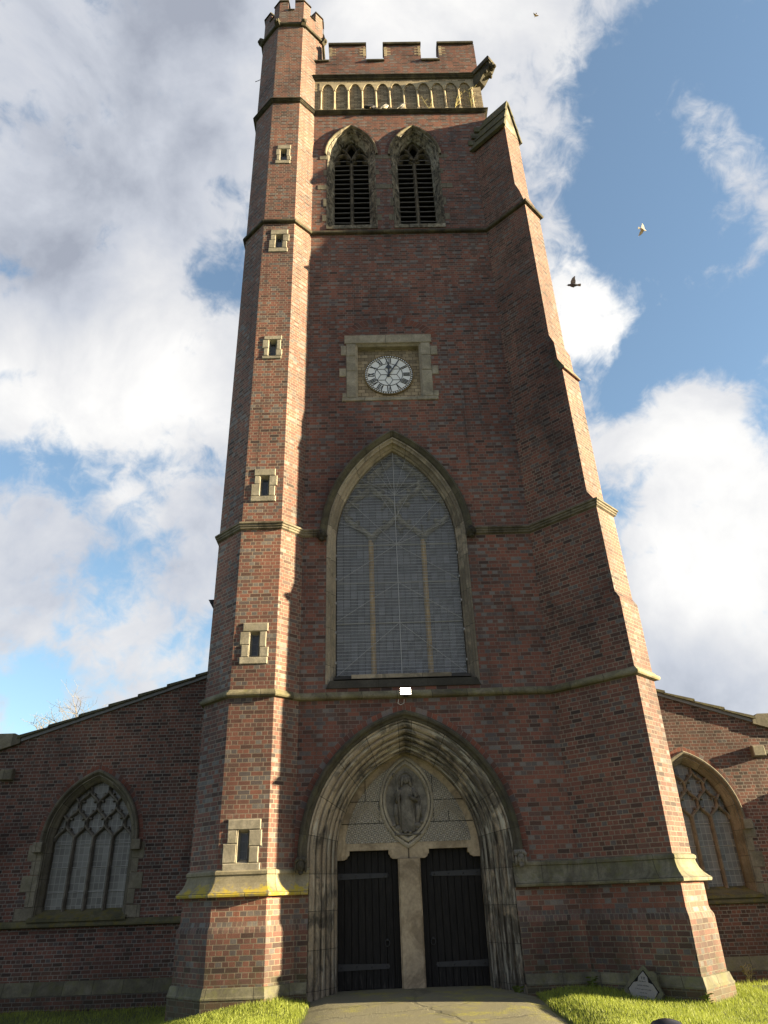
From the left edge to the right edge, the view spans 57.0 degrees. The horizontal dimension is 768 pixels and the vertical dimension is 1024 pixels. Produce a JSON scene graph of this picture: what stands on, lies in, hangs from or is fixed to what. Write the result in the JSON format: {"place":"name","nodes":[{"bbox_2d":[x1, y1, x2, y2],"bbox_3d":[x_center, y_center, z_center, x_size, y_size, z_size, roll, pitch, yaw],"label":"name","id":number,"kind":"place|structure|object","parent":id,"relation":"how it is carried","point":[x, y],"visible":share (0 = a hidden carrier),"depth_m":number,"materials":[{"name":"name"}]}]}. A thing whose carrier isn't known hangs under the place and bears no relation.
{"place":"outdoors","nodes":[
{"label":"outdoors","id":0,"kind":"place"},
{"bbox_2d":[0,959,767,1023],"bbox_3d":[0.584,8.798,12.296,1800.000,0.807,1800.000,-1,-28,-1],"label":"lawn","id":1,"kind":"structure","parent":0,"point":[90,1014],"depth_m":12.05,"materials":[{"name":"green plant"}]},
{"bbox_2d":[23,680,107,729],"bbox_3d":[-15.708,16.683,37.745,9.676,13.384,12.793,20,-35,-35],"label":"bare tree","id":2,"kind":"object","parent":1,"relation":"on","point":[68,707],"visible":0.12,"depth_m":37.22,"materials":[{"name":"brown plant"}]},
{"bbox_2d":[0,662,767,1013],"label":"church nave","id":3,"kind":"structure","parent":1,"relation":"on","point":[96,820],"depth_m":18.32,"materials":[{"name":"brick"}]},
{"bbox_2d":[12,765,145,922],"bbox_3d":[-7.597,8.465,18.278,3.094,3.644,0.580,-1,-28,-1],"label":"nave window","id":4,"kind":"structure","parent":3,"relation":"in","point":[86,852],"depth_m":18.18,"materials":[{"name":"grey glass"}]},
{"bbox_2d":[670,747,767,898],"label":"nave window","id":5,"kind":"structure","parent":3,"relation":"in","point":[720,830],"depth_m":18.54,"materials":[{"name":"grey stone"}]},
{"bbox_2d":[164,0,736,1021],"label":"church tower","id":6,"kind":"structure","parent":1,"relation":"on","point":[416,502],"depth_m":15.75,"materials":[{"name":"red brick"}]},
{"bbox_2d":[222,819,261,870],"bbox_3d":[-2.638,6.228,13.213,0.714,0.890,0.156,-1,-28,-1],"label":"slit window","id":7,"kind":"structure","parent":6,"relation":"in","point":[246,837],"depth_m":13.18,"materials":[{"name":"stone"}]},
{"bbox_2d":[239,623,268,664],"bbox_3d":[-2.756,2.813,15.062,0.618,0.900,0.156,-1,-28,-1],"label":"slit window","id":8,"kind":"structure","parent":6,"relation":"in","point":[253,636],"depth_m":15.04,"materials":[{"name":"stone"}]},
{"bbox_2d":[250,469,277,501],"bbox_3d":[-2.855,-0.615,16.919,0.613,0.900,0.156,-1,-28,-1],"label":"slit window","id":9,"kind":"structure","parent":6,"relation":"in","point":[265,479],"depth_m":16.90,"materials":[{"name":"stone"}]},
{"bbox_2d":[262,336,281,358],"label":"slit window","id":10,"kind":"structure","parent":6,"relation":"in","point":[269,344],"depth_m":18.95,"materials":[{"name":"stone"}]},
{"bbox_2d":[268,229,288,251],"bbox_3d":[-3.094,-7.972,20.902,0.595,0.940,0.156,-1,-28,-1],"label":"slit window","id":11,"kind":"structure","parent":6,"relation":"in","point":[276,244],"depth_m":20.90,"materials":[{"name":"stone"}]},
{"bbox_2d":[275,145,290,163],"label":"slit window","id":12,"kind":"structure","parent":6,"relation":"in","point":[282,151],"depth_m":22.80,"materials":[{"name":"stone"}]},
{"bbox_2d":[317,124,383,228],"bbox_3d":[-1.082,-10.864,23.243,2.142,5.287,0.705,-1,-28,-1],"label":"belfry window","id":13,"kind":"structure","parent":6,"relation":"in","point":[351,201],"depth_m":23.40,"materials":[{"name":"wood"}]},
{"bbox_2d":[337,850,401,991],"bbox_3d":[-0.296,7.984,13.928,1.240,2.480,0.140,-1,-28,-1],"label":"door","id":14,"kind":"structure","parent":6,"relation":"in","point":[369,941],"depth_m":13.85,"materials":[{"name":"black wood"}]},
{"bbox_2d":[364,104,377,108],"bbox_3d":[-0.469,-14.067,24.575,0.501,0.242,0.155,4,-29,-12],"label":"pigeon","id":15,"kind":"object","parent":6,"relation":"on","point":[370,106],"visible":1,"depth_m":24.53,"materials":[{"name":"grey"}]},
{"bbox_2d":[380,104,388,108],"bbox_3d":[0.027,-14.085,24.584,0.454,0.300,0.155,0,-25,-34],"label":"pigeon","id":16,"kind":"object","parent":6,"relation":"on","point":[385,106],"visible":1,"depth_m":24.53,"materials":[{"name":"white"}]},
{"bbox_2d":[317,430,480,688],"bbox_3d":[0.311,0.876,16.739,3.781,6.614,0.730,-1,-28,-1],"label":"west window","id":17,"kind":"structure","parent":6,"relation":"in","point":[396,591],"depth_m":16.70,"materials":[{"name":"glass"}]},
{"bbox_2d":[398,687,411,704],"bbox_3d":[0.433,3.852,14.784,0.303,0.349,0.268,-1,-14,-1],"label":"floodlight","id":18,"kind":"object","parent":6,"relation":"attached to","point":[405,692],"visible":1,"depth_m":14.68,"materials":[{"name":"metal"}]},
{"bbox_2d":[383,124,452,227],"bbox_3d":[1.087,-10.893,23.267,2.188,5.227,0.705,-1,-28,-1],"label":"belfry window","id":19,"kind":"structure","parent":6,"relation":"in","point":[418,201],"depth_m":23.42,"materials":[{"name":"wood"}]},
{"bbox_2d":[420,848,490,986],"bbox_3d":[1.363,7.942,13.957,1.240,2.480,0.140,-1,-28,-1],"label":"door","id":20,"kind":"structure","parent":6,"relation":"in","point":[455,939],"depth_m":13.89,"materials":[{"name":"black wood"}]},
{"bbox_2d":[464,87,474,106],"bbox_3d":[3.066,-14.613,24.901,0.464,1.274,0.185,-1,-28,-1],"label":"dry weed","id":21,"kind":"object","parent":6,"relation":"on","point":[469,96],"visible":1,"depth_m":24.89,"materials":[{"name":"beige plant"}]},
{"bbox_2d":[585,976,597,987],"bbox_3d":[3.619,8.164,12.286,0.250,0.194,0.056,-1,-28,-1],"label":"tall weed","id":22,"kind":"object","parent":1,"relation":"on","point":[592,980],"visible":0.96,"depth_m":12.29,"materials":[{"name":"green plant"}]},
{"bbox_2d":[624,965,665,1000],"bbox_3d":[4.274,7.850,11.612,0.660,0.715,0.104,-19,-48,36],"label":"memorial stone","id":23,"kind":"object","parent":1,"relation":"on","point":[643,981],"visible":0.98,"depth_m":11.63,"materials":[{"name":"grey stone"}]},
{"bbox_2d":[651,1018,681,1023],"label":"bollard","id":24,"kind":"object","parent":1,"relation":"on","point":[665,1021],"visible":1,"depth_m":4.03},
{"bbox_2d":[700,993,713,1003],"bbox_3d":[5.069,7.641,11.095,0.244,0.182,0.059,-1,-28,-1],"label":"tall weed","id":25,"kind":"object","parent":1,"relation":"on","point":[708,996],"visible":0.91,"depth_m":11.10,"materials":[{"name":"green plant"}]},
{"bbox_2d":[740,962,754,984],"bbox_3d":[8.590,10.893,16.652,0.391,0.481,0.096,-1,-28,-1],"label":"tall weed","id":26,"kind":"object","parent":1,"relation":"on","point":[748,975],"visible":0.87,"depth_m":16.65,"materials":[{"name":"green plant"}]},
{"bbox_2d":[0,0,767,734],"label":"sky","id":27,"kind":"structure","parent":0,"point":[127,129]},
{"bbox_2d":[301,986,567,1023],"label":"path","id":28,"kind":"structure","parent":0,"point":[464,1005],"depth_m":11.28,"materials":[{"name":"concrete"}]},
{"bbox_2d":[512,985,523,992],"bbox_3d":[2.357,8.371,12.399,0.244,0.124,0.044,-1,-28,-1],"label":"tall weed","id":29,"kind":"object","parent":28,"relation":"on","point":[516,989],"visible":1,"depth_m":12.39,"materials":[{"name":"green plant"}]},
{"bbox_2d":[567,276,580,287],"bbox_3d":[6.689,-8.100,24.987,0.428,0.384,0.386,14,-32,-27],"label":"pigeon","id":30,"kind":"object","parent":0,"point":[573,282],"visible":1,"depth_m":24.91,"materials":[{"name":"grey"}]},
{"bbox_2d":[638,224,645,235],"bbox_3d":[8.667,-9.495,23.766,0.340,0.428,0.150,13,4,-16],"label":"pigeon","id":31,"kind":"object","parent":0,"point":[642,229],"visible":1,"depth_m":23.75,"materials":[{"name":"white"}]}
]}

